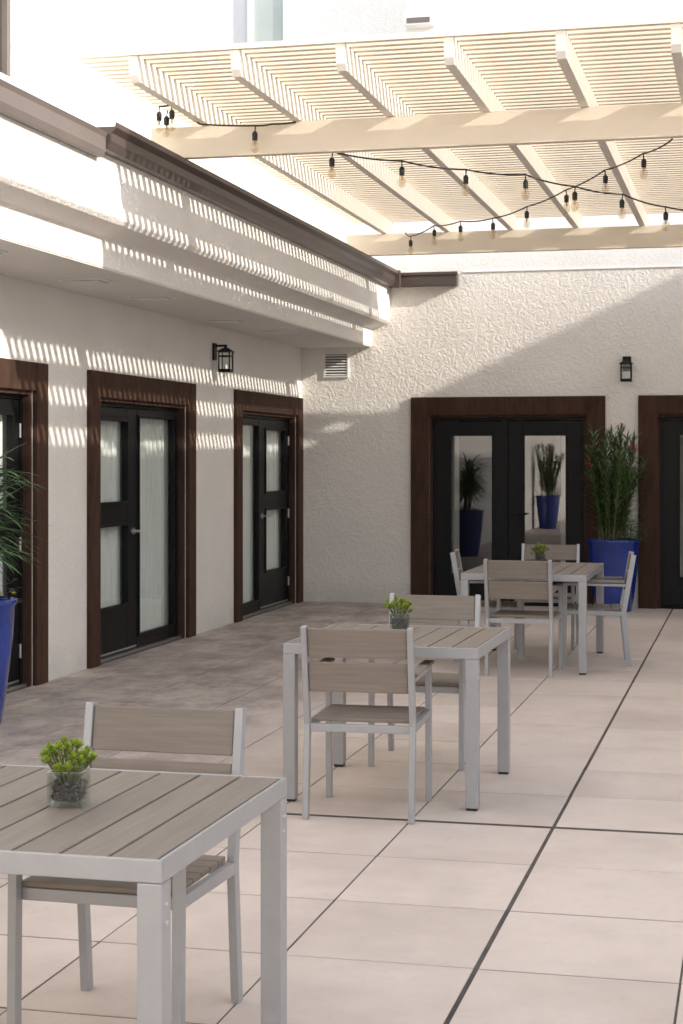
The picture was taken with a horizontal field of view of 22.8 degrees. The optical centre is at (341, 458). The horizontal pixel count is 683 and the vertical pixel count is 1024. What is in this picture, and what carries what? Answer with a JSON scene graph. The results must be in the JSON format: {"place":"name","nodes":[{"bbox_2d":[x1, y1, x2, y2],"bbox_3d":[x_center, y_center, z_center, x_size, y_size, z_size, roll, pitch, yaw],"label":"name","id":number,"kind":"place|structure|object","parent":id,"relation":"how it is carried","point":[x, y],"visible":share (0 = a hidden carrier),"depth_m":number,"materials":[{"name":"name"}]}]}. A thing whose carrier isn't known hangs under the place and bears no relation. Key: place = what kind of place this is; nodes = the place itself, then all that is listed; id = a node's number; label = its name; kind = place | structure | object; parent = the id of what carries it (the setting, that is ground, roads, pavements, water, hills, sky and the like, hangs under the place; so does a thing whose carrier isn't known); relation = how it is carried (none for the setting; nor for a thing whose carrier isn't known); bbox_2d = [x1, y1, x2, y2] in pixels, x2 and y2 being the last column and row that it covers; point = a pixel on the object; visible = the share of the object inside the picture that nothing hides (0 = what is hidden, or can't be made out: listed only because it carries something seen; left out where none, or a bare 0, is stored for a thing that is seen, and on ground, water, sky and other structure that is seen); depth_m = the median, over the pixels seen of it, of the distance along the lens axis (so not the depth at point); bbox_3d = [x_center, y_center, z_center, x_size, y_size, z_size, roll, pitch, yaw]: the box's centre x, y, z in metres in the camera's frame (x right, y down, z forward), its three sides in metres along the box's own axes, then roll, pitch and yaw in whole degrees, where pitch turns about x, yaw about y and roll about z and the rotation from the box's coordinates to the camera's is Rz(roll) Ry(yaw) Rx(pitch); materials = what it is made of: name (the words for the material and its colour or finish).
{"place":"outdoors","nodes":[
{"label":"outdoors","id":0,"kind":"place"},
{"bbox_2d":[0,601,682,1023],"bbox_3d":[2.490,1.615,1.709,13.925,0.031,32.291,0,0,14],"label":"patio paving","id":1,"kind":"structure","parent":0,"point":[558,727],"depth_m":6.89,"materials":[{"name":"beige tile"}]},
{"bbox_2d":[7,423,26,691],"bbox_3d":[-2.506,0.675,10.930,0.123,1.850,2.090,0,0,14],"label":"hardware","id":2,"kind":"object","parent":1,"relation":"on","point":[13,687],"visible":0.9,"depth_m":11.90,"materials":[{"name":"metal"}]},
{"bbox_2d":[0,444,53,722],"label":"potted dracaena","id":3,"kind":"object","parent":1,"relation":"on","point":[7,607],"visible":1,"depth_m":10.18,"materials":[{"name":"plant"}]},
{"bbox_2d":[7,702,246,1023],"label":"patio armchair","id":4,"kind":"object","parent":1,"relation":"on","point":[173,730],"visible":0.54,"depth_m":4.98,"materials":[{"name":"beige wood"}]},
{"bbox_2d":[101,528,180,662],"bbox_3d":[-1.718,0.675,14.165,0.123,1.850,2.050,0,0,14],"label":"hardware","id":5,"kind":"object","parent":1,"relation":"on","point":[135,649],"visible":0.62,"depth_m":14.04,"materials":[{"name":"metal"}]},
{"bbox_2d":[0,764,286,1023],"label":"dining table","id":6,"kind":"object","parent":1,"relation":"on","point":[151,833],"visible":0.94,"depth_m":4.08,"materials":[{"name":"wood"}]},
{"bbox_2d":[37,736,98,802],"bbox_3d":[-0.679,0.775,4.206,0.160,0.168,0.160,0,0,6],"label":"potted succulent","id":7,"kind":"object","parent":6,"relation":"on","point":[69,783],"visible":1,"depth_m":4.19,"materials":[{"name":"green plant"}]},
{"bbox_2d":[0,274,300,685],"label":"side wall","id":8,"kind":"structure","parent":1,"relation":"on","point":[69,338],"depth_m":13.43,"materials":[{"name":"paint"}]},
{"bbox_2d":[0,398,6,594],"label":"curtain","id":9,"kind":"object","parent":8,"relation":"hanging from","point":[3,464],"depth_m":11.91,"materials":[{"name":"fabric"}]},
{"bbox_2d":[0,358,47,685],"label":"wood trim","id":10,"kind":"structure","parent":8,"relation":"attached to","point":[22,377],"depth_m":11.95,"materials":[{"name":"brown wood"}]},
{"bbox_2d":[0,393,22,685],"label":"glass door","id":11,"kind":"structure","parent":10,"relation":"attached to","point":[11,406],"depth_m":11.86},
{"bbox_2d":[101,406,167,631],"bbox_3d":[-1.807,0.485,14.187,0.050,2.170,2.030,0,0,14],"label":"curtain","id":12,"kind":"object","parent":8,"relation":"hanging from","point":[153,523],"visible":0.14,"depth_m":14.62,"materials":[{"name":"fabric"}]},
{"bbox_2d":[87,370,195,668],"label":"wood trim","id":13,"kind":"structure","parent":8,"relation":"attached to","point":[107,387],"depth_m":14.01,"materials":[{"name":"brown wood"}]},
{"bbox_2d":[101,402,177,657],"bbox_3d":[-1.738,0.565,14.170,0.070,2.030,2.050,0,0,14],"label":"glass door","id":14,"kind":"structure","parent":13,"relation":"attached to","point":[120,626],"depth_m":14.09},
{"bbox_2d":[0,72,389,345],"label":"eave fascia","id":15,"kind":"structure","parent":8,"relation":"on","point":[60,198],"depth_m":11.77,"materials":[{"name":"paint"}]},
{"bbox_2d":[0,238,370,347],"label":"soffit","id":16,"kind":"structure","parent":15,"relation":"attached to","point":[29,263],"depth_m":12.84,"materials":[{"name":"paint"}]},
{"bbox_2d":[0,250,296,333],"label":"soffit vents","id":17,"kind":"object","parent":16,"relation":"in","point":[84,281],"visible":1,"depth_m":12.94,"materials":[{"name":"grey metal"}]},
{"bbox_2d":[0,79,458,287],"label":"rain gutter","id":18,"kind":"object","parent":15,"relation":"attached to","point":[124,144],"visible":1,"depth_m":11.88,"materials":[{"name":"brown paint"}]},
{"bbox_2d":[212,343,233,372],"bbox_3d":[-1.110,-0.953,15.936,0.193,0.275,0.148,0,0,14],"label":"wall lantern","id":19,"kind":"object","parent":8,"relation":"attached to","point":[225,349],"depth_m":15.91,"materials":[{"name":"black paint"}]},
{"bbox_2d":[243,418,280,602],"bbox_3d":[-0.918,0.485,17.830,0.050,2.170,2.030,0,0,14],"label":"curtain","id":20,"kind":"object","parent":8,"relation":"hanging from","point":[274,484],"visible":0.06,"depth_m":17.81,"materials":[{"name":"fabric"}]},
{"bbox_2d":[234,389,302,622],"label":"wood trim","id":21,"kind":"structure","parent":8,"relation":"attached to","point":[256,403],"depth_m":17.90,"materials":[{"name":"brown wood"}]},
{"bbox_2d":[243,414,289,613],"bbox_3d":[-0.850,0.565,17.813,0.070,2.030,2.050,0,0,14],"label":"glass door","id":22,"kind":"structure","parent":21,"relation":"attached to","point":[271,586],"depth_m":17.93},
{"bbox_2d":[243,436,291,617],"bbox_3d":[-0.830,0.675,17.808,0.123,1.850,2.050,0,0,14],"label":"hardware","id":23,"kind":"object","parent":22,"relation":"attached to","point":[277,605],"visible":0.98,"depth_m":17.92,"materials":[{"name":"metal"}]},
{"bbox_2d":[300,625,433,823],"bbox_3d":[0.121,1.169,7.713,0.524,0.865,0.577,0,0,12],"label":"patio armchair","id":24,"kind":"object","parent":1,"relation":"on","point":[327,675],"visible":1,"depth_m":7.50,"materials":[{"name":"wood"}]},
{"bbox_2d":[73,16,682,255],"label":"pergola","id":25,"kind":"object","parent":1,"relation":"on","point":[574,104],"visible":0.91,"depth_m":11.51,"materials":[{"name":"beige paint"}]},
{"bbox_2d":[155,105,295,152],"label":"string lights","id":26,"kind":"object","parent":25,"relation":"hanging from","point":[172,117],"visible":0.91,"depth_m":11.64},
{"bbox_2d":[329,153,682,228],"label":"string lights","id":27,"kind":"object","parent":25,"relation":"hanging from","point":[466,179],"visible":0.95,"depth_m":12.23},
{"bbox_2d":[405,138,672,254],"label":"string lights","id":28,"kind":"object","parent":25,"relation":"hanging from","point":[605,181],"visible":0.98,"depth_m":14.08},
{"bbox_2d":[283,623,509,810],"bbox_3d":[0.293,1.230,8.276,0.926,0.740,0.981,0,0,14],"label":"dining table","id":29,"kind":"object","parent":1,"relation":"on","point":[471,645],"visible":0.72,"depth_m":7.91,"materials":[{"name":"metal"}]},
{"bbox_2d":[383,596,413,629],"bbox_3d":[0.284,0.773,8.473,0.161,0.172,0.167,0,0,-6],"label":"potted succulent","id":30,"kind":"object","parent":29,"relation":"on","point":[400,622],"visible":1,"depth_m":8.45,"materials":[{"name":"green plant"}]},
{"bbox_2d":[160,0,682,271],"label":"end wall","id":31,"kind":"structure","parent":1,"relation":"on","point":[183,23],"depth_m":18.61,"materials":[{"name":"white paint"}]},
{"bbox_2d":[247,0,288,42],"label":"window frame","id":32,"kind":"object","parent":31,"relation":"attached to","point":[250,20],"depth_m":21.01,"materials":[{"name":"white metal"}]},
{"bbox_2d":[253,0,282,41],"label":"window blind","id":33,"kind":"object","parent":32,"relation":"attached to","point":[267,20],"depth_m":21.00,"materials":[{"name":"fabric"}]},
{"bbox_2d":[404,9,434,28],"bbox_3d":[0.859,-4.840,18.641,0.320,0.160,0.168,0,0,14],"label":"wall pack light","id":34,"kind":"object","parent":31,"relation":"attached to","point":[413,19],"visible":1,"depth_m":18.57,"materials":[{"name":"white metal"}]},
{"bbox_2d":[368,593,480,770],"bbox_3d":[0.450,1.169,9.023,0.524,0.865,0.577,0,0,14],"label":"patio armchair","id":35,"kind":"object","parent":1,"relation":"on","point":[436,607],"visible":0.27,"depth_m":9.21,"materials":[{"name":"beige wood"}]},
{"bbox_2d":[450,549,524,661],"bbox_3d":[1.178,1.169,13.626,0.577,0.865,0.524,0,0,8],"label":"patio armchair","id":36,"kind":"object","parent":1,"relation":"on","point":[518,604],"visible":0.45,"depth_m":13.41,"materials":[{"name":"silver metal"}]},
{"bbox_2d":[459,420,560,571],"bbox_3d":[2.216,0.310,20.175,2.330,2.620,2.949,0,0,14],"label":"room interior","id":37,"kind":"object","parent":1,"relation":"on","point":[542,487],"visible":0.06,"depth_m":21.76,"materials":[{"name":"paint"}]},
{"bbox_2d":[483,559,563,677],"bbox_3d":[1.365,1.169,12.695,0.524,0.865,0.577,0,0,16],"label":"patio armchair","id":38,"kind":"object","parent":1,"relation":"on","point":[498,591],"visible":0.98,"depth_m":12.48,"materials":[{"name":"beige wood"}]},
{"bbox_2d":[461,562,603,674],"bbox_3d":[1.532,1.230,13.378,0.946,0.740,1.501,0,0,14],"label":"dining table","id":39,"kind":"object","parent":1,"relation":"on","point":[581,574],"visible":0.61,"depth_m":12.75,"materials":[{"name":"metal"}]},
{"bbox_2d":[530,542,549,560],"bbox_3d":[1.632,0.771,13.918,0.159,0.176,0.165,0,0,33],"label":"potted succulent","id":40,"kind":"object","parent":39,"relation":"on","point":[540,551],"visible":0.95,"depth_m":13.89,"materials":[{"name":"green plant"}]},
{"bbox_2d":[514,543,579,649],"bbox_3d":[1.763,1.169,14.498,0.524,0.865,0.577,0,0,13],"label":"patio armchair","id":41,"kind":"object","parent":1,"relation":"on","point":[563,552],"visible":0.38,"depth_m":14.68,"materials":[{"name":"beige wood"}]},
{"bbox_2d":[561,551,635,666],"bbox_3d":[2.015,1.169,13.324,0.577,0.865,0.524,0,0,8],"label":"patio armchair","id":42,"kind":"object","parent":1,"relation":"on","point":[620,610],"visible":0.87,"depth_m":13.10,"materials":[{"name":"grey metal"}]},
{"bbox_2d":[581,423,651,611],"bbox_3d":[2.879,0.606,17.808,0.773,1.989,0.861,0,0,14],"label":"potted oleander","id":43,"kind":"object","parent":1,"relation":"on","point":[610,552],"visible":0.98,"depth_m":17.66,"materials":[{"name":"plant"}]},
{"bbox_2d":[301,194,682,608],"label":"end wall","id":44,"kind":"structure","parent":0,"point":[537,333],"depth_m":18.69,"materials":[{"name":"paint"}]},
{"bbox_2d":[323,352,348,377],"bbox_3d":[-0.060,-1.050,18.942,0.290,0.280,0.019,0,0,14],"label":"wall vent","id":45,"kind":"object","parent":44,"relation":"attached to","point":[335,364],"depth_m":18.94,"materials":[{"name":"white metal"}]},
{"bbox_2d":[452,436,458,572],"bbox_3d":[1.180,0.485,18.858,0.259,2.170,0.040,0,0,16],"label":"curtain","id":46,"kind":"object","parent":44,"relation":"hanging from","point":[455,492],"visible":0.32,"depth_m":18.82,"materials":[{"name":"fabric"}]},
{"bbox_2d":[411,396,604,604],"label":"wood trim","id":47,"kind":"structure","parent":44,"relation":"attached to","point":[590,410],"depth_m":18.62,"materials":[{"name":"brown wood"}]},
{"bbox_2d":[433,417,583,603],"bbox_3d":[1.830,0.565,18.590,1.670,2.030,0.070,0,0,14],"label":"double glass door","id":48,"kind":"structure","parent":47,"relation":"attached to","point":[507,434],"depth_m":18.58,"materials":[{"name":"black paint"}]},
{"bbox_2d":[510,436,581,605],"bbox_3d":[1.825,0.675,18.570,1.670,1.850,0.123,0,0,14],"label":"hardware","id":49,"kind":"object","parent":47,"relation":"attached to","point":[514,513],"visible":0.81,"depth_m":18.47,"materials":[{"name":"black paint"}]},
{"bbox_2d":[561,420,581,562],"bbox_3d":[2.529,0.485,18.524,0.259,2.170,0.040,0,0,17],"label":"curtain","id":50,"kind":"object","parent":44,"relation":"hanging from","point":[563,490],"visible":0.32,"depth_m":18.56,"materials":[{"name":"fabric"}]},
{"bbox_2d":[464,265,682,272],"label":"wall flashing","id":51,"kind":"object","parent":44,"relation":"attached to","point":[573,269],"depth_m":18.31,"materials":[{"name":"white metal"}]},
{"bbox_2d":[619,356,632,381],"bbox_3d":[3.043,-0.963,18.097,0.148,0.275,0.193,0,0,14],"label":"wall lantern","id":52,"kind":"object","parent":44,"relation":"attached to","point":[626,362],"depth_m":18.05,"materials":[{"name":"black paint"}]},
{"bbox_2d":[638,395,682,608],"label":"wood trim","id":53,"kind":"structure","parent":44,"relation":"attached to","point":[652,409],"depth_m":18.11,"materials":[{"name":"brown wood"}]},
{"bbox_2d":[660,417,682,605],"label":"double glass door","id":54,"kind":"structure","parent":53,"relation":"attached to","point":[671,579],"depth_m":18.16,"materials":[{"name":"black paint"}]},
{"bbox_2d":[660,606,682,608],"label":"hardware","id":55,"kind":"object","parent":53,"relation":"attached to","point":[672,607],"visible":1,"depth_m":18.12,"materials":[{"name":"black paint"}]},
{"bbox_2d":[680,435,682,576],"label":"curtain","id":56,"kind":"object","parent":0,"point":[681,505],"visible":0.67,"depth_m":18.26,"materials":[{"name":"fabric"}]},
{"bbox_3d":[-6.140,-1.985,4.687,3.850,0.170,34.200,0,0,14],"label":"roof","id":57,"kind":"object","parent":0,"visible":0},
{"bbox_2d":[10,0,305,221],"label":"storey wall","id":58,"kind":"structure","parent":57,"relation":"on","point":[48,38],"depth_m":13.01,"materials":[{"name":"paint"}]},
{"bbox_2d":[0,0,9,76],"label":"side window","id":59,"kind":"structure","parent":58,"relation":"attached to","point":[5,37],"depth_m":11.63,"materials":[{"name":"brown paint"}]},
{"bbox_2d":[0,0,9,76],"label":"window frame","id":60,"kind":"structure","parent":59,"relation":"in","point":[4,4],"depth_m":11.63,"materials":[{"name":"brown paint"}]}
]}

